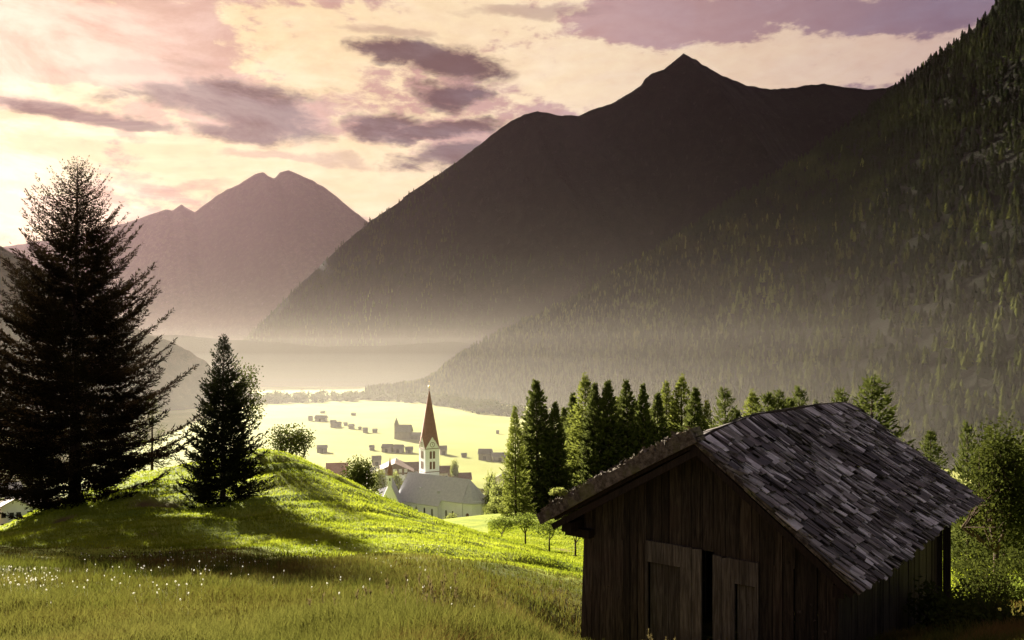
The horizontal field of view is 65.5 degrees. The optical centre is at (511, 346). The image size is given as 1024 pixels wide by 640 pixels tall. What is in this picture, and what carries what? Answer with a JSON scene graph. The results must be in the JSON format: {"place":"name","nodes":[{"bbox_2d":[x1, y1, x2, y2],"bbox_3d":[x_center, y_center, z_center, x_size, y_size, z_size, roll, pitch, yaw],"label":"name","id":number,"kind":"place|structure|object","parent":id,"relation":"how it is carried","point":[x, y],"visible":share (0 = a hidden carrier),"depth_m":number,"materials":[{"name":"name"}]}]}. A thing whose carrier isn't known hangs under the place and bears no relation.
{"place":"outdoors","nodes":[
{"label":"outdoors","id":0,"kind":"place"},
{"bbox_2d":[0,246,297,432],"bbox_3d":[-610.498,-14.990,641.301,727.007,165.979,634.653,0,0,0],"label":"hill","id":1,"kind":"structure","parent":0,"point":[180,359],"depth_m":828.10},
{"bbox_2d":[3,170,367,339],"bbox_3d":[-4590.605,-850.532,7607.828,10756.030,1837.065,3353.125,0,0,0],"label":"mountain","id":2,"kind":"structure","parent":0,"point":[241,260],"depth_m":7386.19,"materials":[{"name":"grey stone"}]},
{"bbox_2d":[151,335,472,386],"bbox_3d":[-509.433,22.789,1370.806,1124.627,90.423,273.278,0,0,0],"label":"valley rise","id":3,"kind":"structure","parent":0,"point":[290,365],"depth_m":1312.29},
{"bbox_2d":[0,0,994,246],"label":"sky","id":4,"kind":"structure","parent":0,"point":[182,102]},
{"bbox_2d":[0,387,1017,639],"bbox_3d":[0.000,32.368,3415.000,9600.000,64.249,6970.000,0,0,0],"label":"ground","id":5,"kind":"structure","parent":0,"point":[460,431],"depth_m":42.49,"materials":[{"name":"green plant"}]},
{"bbox_2d":[1,482,22,500],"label":"village house","id":6,"kind":"structure","parent":5,"relation":"on","point":[12,487],"depth_m":257.33,"materials":[{"name":"beige paint"}]},
{"bbox_2d":[0,322,32,499],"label":"spruce tree","id":7,"kind":"object","parent":5,"relation":"on","point":[6,482],"visible":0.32,"depth_m":37.63,"materials":[{"name":"green plant"}]},
{"bbox_2d":[0,498,38,524],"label":"village house","id":8,"kind":"structure","parent":5,"relation":"on","point":[15,507],"depth_m":199.24,"materials":[{"name":"white paint"}]},
{"bbox_2d":[0,156,202,521],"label":"spruce tree","id":9,"kind":"object","parent":5,"relation":"on","point":[69,372],"visible":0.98,"depth_m":37.26,"materials":[{"name":"green plant"}]},
{"bbox_2d":[127,389,178,471],"bbox_3d":[-25.284,7.606,55.820,4.295,9.231,4.395,0,0,0],"label":"larch tree","id":10,"kind":"object","parent":5,"relation":"on","point":[152,446],"visible":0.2,"depth_m":55.92,"materials":[{"name":"green plant"}]},
{"bbox_2d":[173,333,276,508],"bbox_3d":[-13.126,3.488,36.451,4.530,8.260,4.441,0,0,-43],"label":"spruce tree","id":11,"kind":"object","parent":5,"relation":"on","point":[230,464],"visible":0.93,"depth_m":36.07,"materials":[{"name":"green plant"}]},
{"bbox_2d":[225,356,266,445],"bbox_3d":[-15.888,3.741,47.015,2.655,6.428,2.713,0,0,0],"label":"rowan tree","id":12,"kind":"object","parent":5,"relation":"on","point":[252,386],"visible":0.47,"depth_m":47.10,"materials":[{"name":"green plant"}]},
{"bbox_2d":[263,422,316,458],"bbox_3d":[-17.394,10.357,61.937,3.988,8.810,4.607,0,0,0],"label":"round tree","id":13,"kind":"object","parent":5,"relation":"on","point":[296,440],"visible":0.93,"depth_m":61.58,"materials":[{"name":"green plant"}]},
{"bbox_2d":[314,415,327,421],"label":"field barn","id":14,"kind":"structure","parent":5,"relation":"on","point":[320,418],"depth_m":680.30,"materials":[{"name":"grey"}]},
{"bbox_2d":[316,445,327,452],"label":"field barn","id":15,"kind":"structure","parent":5,"relation":"on","point":[321,448],"depth_m":480.44,"materials":[{"name":"grey"}]},
{"bbox_2d":[330,420,336,427],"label":"field barn","id":16,"kind":"structure","parent":5,"relation":"on","point":[333,423],"depth_m":630.72,"materials":[{"name":"grey"}]},
{"bbox_2d":[326,462,347,476],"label":"village house","id":17,"kind":"structure","parent":5,"relation":"on","point":[335,468],"depth_m":369.89,"materials":[{"name":"beige paint"}]},
{"bbox_2d":[348,424,354,428],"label":"field barn","id":18,"kind":"structure","parent":5,"relation":"on","point":[351,426],"depth_m":618.92,"materials":[{"name":"grey"}]},
{"bbox_2d":[244,389,460,405],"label":"valley woods","id":19,"kind":"object","parent":5,"relation":"on","point":[321,396],"visible":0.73,"depth_m":928.33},
{"bbox_2d":[340,454,383,494],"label":"round tree","id":20,"kind":"object","parent":5,"relation":"on","point":[359,477],"visible":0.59,"depth_m":94.36,"materials":[{"name":"green plant"}]},
{"bbox_2d":[363,427,367,432],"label":"field barn","id":21,"kind":"structure","parent":5,"relation":"on","point":[365,429],"depth_m":591.91,"materials":[{"name":"grey"}]},
{"bbox_2d":[369,445,374,450],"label":"field barn","id":22,"kind":"structure","parent":5,"relation":"on","point":[371,447],"depth_m":491.42,"materials":[{"name":"grey"}]},
{"bbox_2d":[367,466,378,480],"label":"village house","id":23,"kind":"structure","parent":5,"relation":"on","point":[377,467],"depth_m":369.69,"materials":[{"name":"beige paint"}]},
{"bbox_2d":[372,455,381,465],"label":"field barn","id":24,"kind":"structure","parent":5,"relation":"on","point":[377,460],"depth_m":428.35,"materials":[{"name":"grey"}]},
{"bbox_2d":[372,467,387,491],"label":"leafy tree","id":25,"kind":"object","parent":5,"relation":"on","point":[384,483],"visible":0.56,"depth_m":317.05,"materials":[{"name":"green plant"}]},
{"bbox_2d":[375,486,386,495],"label":"parish house","id":26,"kind":"structure","parent":5,"relation":"on","point":[383,490],"depth_m":290.51,"materials":[{"name":"white paint"}]},
{"bbox_2d":[381,444,393,451],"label":"field barn","id":27,"kind":"structure","parent":5,"relation":"on","point":[387,447],"depth_m":482.95,"materials":[{"name":"grey"}]},
{"bbox_2d":[383,460,402,502],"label":"chapel","id":28,"kind":"structure","parent":5,"relation":"on","point":[392,492],"depth_m":266.17,"materials":[{"name":"white paint"}]},
{"bbox_2d":[375,458,413,485],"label":"chalet hotel","id":29,"kind":"structure","parent":5,"relation":"on","point":[401,468],"depth_m":364.98,"materials":[{"name":"white paint"}]},
{"bbox_2d":[386,469,402,489],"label":"leafy tree","id":30,"kind":"object","parent":5,"relation":"on","point":[396,478],"visible":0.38,"depth_m":319.00,"materials":[{"name":"green plant"}]},
{"bbox_2d":[393,444,404,452],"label":"field barn","id":31,"kind":"structure","parent":5,"relation":"on","point":[398,448],"depth_m":480.40,"materials":[{"name":"grey"}]},
{"bbox_2d":[394,417,412,439],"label":"chapel","id":32,"kind":"structure","parent":5,"relation":"on","point":[402,432],"depth_m":549.49,"materials":[{"name":"grey"}]},
{"bbox_2d":[405,446,412,452],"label":"field barn","id":33,"kind":"structure","parent":5,"relation":"on","point":[409,449],"depth_m":478.48,"materials":[{"name":"grey"}]},
{"bbox_2d":[403,462,418,472],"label":"village house","id":34,"kind":"structure","parent":5,"relation":"on","point":[415,465],"depth_m":375.84,"materials":[{"name":"brown wood"}]},
{"bbox_2d":[410,432,420,439],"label":"field barn","id":35,"kind":"structure","parent":5,"relation":"on","point":[415,435],"depth_m":549.38,"materials":[{"name":"grey"}]},
{"bbox_2d":[399,381,485,519],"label":"church","id":36,"kind":"structure","parent":5,"relation":"on","point":[427,489],"depth_m":272.53,"materials":[{"name":"white paint"}]},
{"bbox_2d":[439,445,446,454],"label":"field barn","id":37,"kind":"structure","parent":5,"relation":"on","point":[443,449],"depth_m":471.27,"materials":[{"name":"grey"}]},
{"bbox_2d":[439,465,450,476],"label":"village house","id":38,"kind":"structure","parent":5,"relation":"on","point":[444,470],"depth_m":364.68,"materials":[{"name":"beige paint"}]},
{"bbox_2d":[443,512,457,518],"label":"leafy tree","id":39,"kind":"object","parent":5,"relation":"on","point":[451,515],"visible":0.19,"depth_m":244.42,"materials":[{"name":"green plant"}]},
{"bbox_2d":[449,458,458,476],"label":"leafy tree","id":40,"kind":"object","parent":5,"relation":"on","point":[454,471],"visible":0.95,"depth_m":359.30,"materials":[{"name":"green plant"}]},
{"bbox_2d":[448,472,471,479],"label":"village house","id":41,"kind":"structure","parent":5,"relation":"on","point":[465,475],"depth_m":359.96,"materials":[{"name":"brown wood"}]},
{"bbox_2d":[478,449,492,459],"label":"field barn","id":42,"kind":"structure","parent":5,"relation":"on","point":[484,454],"depth_m":449.94,"materials":[{"name":"grey"}]},
{"bbox_2d":[482,472,496,513],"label":"leafy tree","id":43,"kind":"object","parent":5,"relation":"on","point":[488,483],"visible":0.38,"depth_m":261.15,"materials":[{"name":"green plant"}]},
{"bbox_2d":[482,504,502,513],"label":"leafy tree","id":44,"kind":"object","parent":5,"relation":"on","point":[492,509],"visible":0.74,"depth_m":164.21,"materials":[{"name":"green plant"}]},
{"bbox_2d":[482,494,502,514],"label":"leafy tree","id":45,"kind":"object","parent":5,"relation":"on","point":[493,500],"visible":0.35,"depth_m":204.38,"materials":[{"name":"green plant"}]},
{"bbox_2d":[485,479,504,513],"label":"leafy tree","id":46,"kind":"object","parent":5,"relation":"on","point":[496,490],"visible":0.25,"depth_m":239.34,"materials":[{"name":"green plant"}]},
{"bbox_2d":[491,452,506,461],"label":"field barn","id":47,"kind":"structure","parent":5,"relation":"on","point":[496,457],"depth_m":444.17,"materials":[{"name":"grey"}]},
{"bbox_2d":[485,515,514,536],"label":"orchard tree","id":48,"kind":"object","parent":5,"relation":"on","point":[498,522],"visible":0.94,"depth_m":97.65,"materials":[{"name":"green plant"}]},
{"bbox_2d":[493,473,510,485],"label":"village house","id":49,"kind":"structure","parent":5,"relation":"on","point":[497,477],"depth_m":341.02,"materials":[{"name":"beige paint"}]},
{"bbox_2d":[0,542,1023,639],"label":"meadow grass","id":50,"kind":"structure","parent":5,"relation":"on","point":[218,605],"depth_m":9.20,"materials":[{"name":"green plant"}]},
{"bbox_2d":[0,448,1023,595],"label":"knoll grass","id":51,"kind":"structure","parent":5,"relation":"on","point":[557,553],"depth_m":32.25,"materials":[{"name":"green plant"}]},
{"bbox_2d":[496,406,536,515],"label":"larch tree","id":52,"kind":"object","parent":5,"relation":"on","point":[521,502],"visible":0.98,"depth_m":149.40,"materials":[{"name":"green plant"}]},
{"bbox_2d":[502,512,542,543],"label":"orchard tree","id":53,"kind":"object","parent":5,"relation":"on","point":[522,520],"visible":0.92,"depth_m":97.46,"materials":[{"name":"green plant"}]},
{"bbox_2d":[418,393,628,416],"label":"forest edge","id":54,"kind":"object","parent":5,"relation":"on","point":[495,407],"visible":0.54,"depth_m":774.68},
{"bbox_2d":[501,378,573,513],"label":"spruce tree","id":55,"kind":"object","parent":5,"relation":"on","point":[534,424],"visible":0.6,"depth_m":158.36,"materials":[{"name":"green plant"}]},
{"bbox_2d":[529,517,561,551],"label":"orchard tree","id":56,"kind":"object","parent":5,"relation":"on","point":[544,526],"visible":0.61,"depth_m":91.33,"materials":[{"name":"green plant"}]},
{"bbox_2d":[532,401,573,512],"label":"spruce tree","id":57,"kind":"object","parent":5,"relation":"on","point":[559,452],"visible":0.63,"depth_m":157.03,"materials":[{"name":"green plant"}]},
{"bbox_2d":[560,407,566,433],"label":"spruce tree","id":58,"kind":"object","parent":5,"relation":"on","point":[563,411],"visible":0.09,"depth_m":179.60,"materials":[{"name":"green plant"}]},
{"bbox_2d":[555,526,583,555],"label":"orchard tree","id":59,"kind":"object","parent":5,"relation":"on","point":[575,541],"visible":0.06,"depth_m":83.90,"materials":[{"name":"green plant"}]},
{"bbox_2d":[563,392,582,478],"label":"spruce tree","id":60,"kind":"object","parent":5,"relation":"on","point":[572,400],"visible":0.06,"depth_m":171.50,"materials":[{"name":"green plant"}]},
{"bbox_2d":[563,372,593,491],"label":"larch tree","id":61,"kind":"object","parent":5,"relation":"on","point":[573,460],"visible":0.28,"depth_m":164.31,"materials":[{"name":"green plant"}]},
{"bbox_2d":[571,381,611,490],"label":"spruce tree","id":62,"kind":"object","parent":5,"relation":"on","point":[589,422],"visible":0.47,"depth_m":159.08,"materials":[{"name":"green plant"}]},
{"bbox_2d":[581,379,628,482],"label":"spruce tree","id":63,"kind":"object","parent":5,"relation":"on","point":[615,451],"visible":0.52,"depth_m":157.00,"materials":[{"name":"green plant"}]},
{"bbox_2d":[613,395,629,458],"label":"larch tree","id":64,"kind":"object","parent":5,"relation":"on","point":[617,400],"visible":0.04,"depth_m":171.69,"materials":[{"name":"green plant"}]},
{"bbox_2d":[609,379,636,466],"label":"spruce tree","id":65,"kind":"object","parent":5,"relation":"on","point":[625,399],"visible":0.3,"depth_m":158.91,"materials":[{"name":"green plant"}]},
{"bbox_2d":[623,383,656,459],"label":"spruce tree","id":66,"kind":"object","parent":5,"relation":"on","point":[641,437],"visible":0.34,"depth_m":155.27,"materials":[{"name":"green plant"}]},
{"bbox_2d":[649,391,670,446],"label":"spruce tree","id":67,"kind":"object","parent":5,"relation":"on","point":[661,431],"visible":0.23,"depth_m":157.45,"materials":[{"name":"green plant"}]},
{"bbox_2d":[658,380,678,436],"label":"larch tree","id":68,"kind":"object","parent":5,"relation":"on","point":[666,399],"visible":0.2,"depth_m":165.61,"materials":[{"name":"green plant"}]},
{"bbox_2d":[665,372,695,436],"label":"larch tree","id":69,"kind":"object","parent":5,"relation":"on","point":[680,383],"visible":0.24,"depth_m":163.53,"materials":[{"name":"green plant"}]},
{"bbox_2d":[677,386,708,431],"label":"spruce tree","id":70,"kind":"object","parent":5,"relation":"on","point":[694,413],"visible":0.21,"depth_m":155.17,"materials":[{"name":"green plant"}]},
{"bbox_2d":[702,399,715,427],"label":"larch tree","id":71,"kind":"object","parent":5,"relation":"on","point":[707,413],"visible":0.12,"depth_m":159.66,"materials":[{"name":"green plant"}]},
{"bbox_2d":[705,386,741,428],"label":"spruce tree","id":72,"kind":"object","parent":5,"relation":"on","point":[721,413],"visible":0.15,"depth_m":104.64,"materials":[{"name":"green plant"}]},
{"bbox_2d":[733,409,742,418],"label":"spruce tree","id":73,"kind":"object","parent":5,"relation":"on","point":[737,414],"visible":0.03,"depth_m":104.86,"materials":[{"name":"green plant"}]},
{"bbox_2d":[740,389,763,415],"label":"larch tree","id":74,"kind":"object","parent":5,"relation":"on","point":[752,399],"visible":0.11,"depth_m":111.84,"materials":[{"name":"green plant"}]},
{"bbox_2d":[536,401,985,639],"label":"hay barn","id":75,"kind":"structure","parent":5,"relation":"on","point":[840,517],"depth_m":14.85,"materials":[{"name":"brown wood"}]},
{"bbox_2d":[548,487,567,496],"bbox_3d":[0.909,2.836,15.597,0.399,0.177,0.394,0,0,-41],"label":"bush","id":76,"kind":"object","parent":75,"relation":"on","point":[559,490],"visible":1,"depth_m":15.53,"materials":[{"name":"green plant"}]},
{"bbox_2d":[645,540,701,639],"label":"door","id":77,"kind":"structure","parent":75,"relation":"in","point":[675,603],"depth_m":14.82,"materials":[{"name":"brown wood"}]},
{"bbox_2d":[713,554,758,639],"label":"door","id":78,"kind":"structure","parent":75,"relation":"in","point":[728,571],"depth_m":14.06,"materials":[{"name":"brown wood"}]},
{"bbox_2d":[750,391,779,412],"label":"spruce tree","id":79,"kind":"object","parent":5,"relation":"on","point":[767,398],"visible":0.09,"depth_m":91.68,"materials":[{"name":"green plant"}]},
{"bbox_2d":[766,390,791,409],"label":"spruce tree","id":80,"kind":"object","parent":5,"relation":"on","point":[780,401],"visible":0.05,"depth_m":92.63,"materials":[{"name":"green plant"}]},
{"bbox_2d":[781,397,797,408],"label":"spruce tree","id":81,"kind":"object","parent":5,"relation":"on","point":[792,403],"visible":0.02,"depth_m":95.83,"materials":[{"name":"green plant"}]},
{"bbox_2d":[790,384,810,406],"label":"spruce tree","id":82,"kind":"object","parent":5,"relation":"on","point":[799,393],"visible":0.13,"depth_m":96.85,"materials":[{"name":"green plant"}]},
{"bbox_2d":[830,386,856,404],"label":"spruce tree","id":83,"kind":"object","parent":5,"relation":"on","point":[841,397],"visible":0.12,"depth_m":80.17,"materials":[{"name":"green plant"}]},
{"bbox_2d":[849,373,922,449],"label":"spruce tree","id":84,"kind":"object","parent":5,"relation":"on","point":[871,387],"visible":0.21,"depth_m":69.86,"materials":[{"name":"green plant"}]},
{"bbox_2d":[917,430,964,536],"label":"spruce tree","id":85,"kind":"object","parent":5,"relation":"on","point":[930,435],"visible":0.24,"depth_m":69.74,"materials":[{"name":"green plant"}]},
{"bbox_2d":[903,576,1017,626],"bbox_3d":[9.166,5.563,16.639,2.251,1.446,2.318,0,0,0],"label":"bush","id":86,"kind":"object","parent":5,"relation":"on","point":[929,592],"visible":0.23,"depth_m":16.54,"materials":[{"name":"green plant"}]},
{"bbox_2d":[948,419,991,566],"bbox_3d":[26.278,8.764,45.894,3.301,9.144,3.270,0,0,-26],"label":"spruce tree","id":87,"kind":"object","parent":5,"relation":"on","point":[956,533],"visible":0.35,"depth_m":45.93,"materials":[{"name":"green plant"}]},
{"bbox_2d":[920,580,1023,631],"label":"bush","id":88,"kind":"object","parent":5,"relation":"on","point":[976,612],"visible":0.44,"depth_m":13.62,"materials":[{"name":"green plant"}]},
{"bbox_2d":[951,551,1021,603],"bbox_3d":[12.794,6.564,21.554,1.716,1.984,1.709,0,0,24],"label":"bush","id":89,"kind":"object","parent":5,"relation":"on","point":[999,585],"visible":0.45,"depth_m":21.43,"materials":[{"name":"green plant"}]},
{"bbox_2d":[951,529,1023,592],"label":"bush","id":90,"kind":"object","parent":5,"relation":"on","point":[988,562],"visible":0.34,"depth_m":26.91,"materials":[{"name":"green plant"}]},
{"bbox_2d":[956,411,1023,577],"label":"leafy tree","id":91,"kind":"object","parent":5,"relation":"on","point":[999,491],"visible":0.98,"depth_m":29.56,"materials":[{"name":"green plant"}]},
{"bbox_2d":[963,493,1023,569],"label":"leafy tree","id":92,"kind":"object","parent":5,"relation":"on","point":[985,539],"visible":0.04,"depth_m":44.24,"materials":[{"name":"green plant"}]},
{"bbox_2d":[968,433,1023,542],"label":"leafy tree","id":93,"kind":"object","parent":5,"relation":"on","point":[1018,479],"visible":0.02,"depth_m":33.28,"materials":[{"name":"green plant"}]},
{"bbox_2d":[970,574,1023,602],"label":"bush","id":94,"kind":"object","parent":5,"relation":"on","point":[1021,596],"visible":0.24,"depth_m":23.71,"materials":[{"name":"green plant"}]},
{"bbox_2d":[989,537,1023,584],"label":"bush","id":95,"kind":"object","parent":5,"relation":"on","point":[1014,566],"visible":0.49,"depth_m":31.00,"materials":[{"name":"green plant"}]},
{"bbox_2d":[1006,421,1023,448],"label":"leafy tree","id":96,"kind":"object","parent":5,"relation":"on","point":[1018,429],"visible":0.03,"depth_m":40.38,"materials":[{"name":"green plant"}]},
{"bbox_2d":[308,571,727,639],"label":"tall grass","id":97,"kind":"structure","parent":0,"point":[387,582],"depth_m":6.91,"materials":[{"name":"plant"}]},
{"bbox_2d":[251,53,897,346],"bbox_3d":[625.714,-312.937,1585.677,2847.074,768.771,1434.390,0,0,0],"label":"mountain","id":98,"kind":"structure","parent":0,"point":[653,160],"depth_m":1611.52,"materials":[{"name":"grey stone"}]},
{"bbox_2d":[243,162,635,346],"bbox_3d":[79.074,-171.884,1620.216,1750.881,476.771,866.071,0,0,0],"label":"mountain forest","id":99,"kind":"object","parent":98,"relation":"on","point":[251,335],"visible":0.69,"depth_m":1734.75,"materials":[{"name":"grey plant"}]},
{"bbox_2d":[507,0,1023,471],"bbox_3d":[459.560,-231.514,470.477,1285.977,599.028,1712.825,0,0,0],"label":"forested slope","id":100,"kind":"structure","parent":0,"point":[969,375],"depth_m":658.20,"materials":[{"name":"green plant"}]},
{"bbox_2d":[365,0,1023,464],"bbox_3d":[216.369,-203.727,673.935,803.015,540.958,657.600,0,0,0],"label":"forest","id":101,"kind":"object","parent":100,"relation":"on","point":[509,364],"visible":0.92,"depth_m":789.76,"materials":[{"name":"plant"}]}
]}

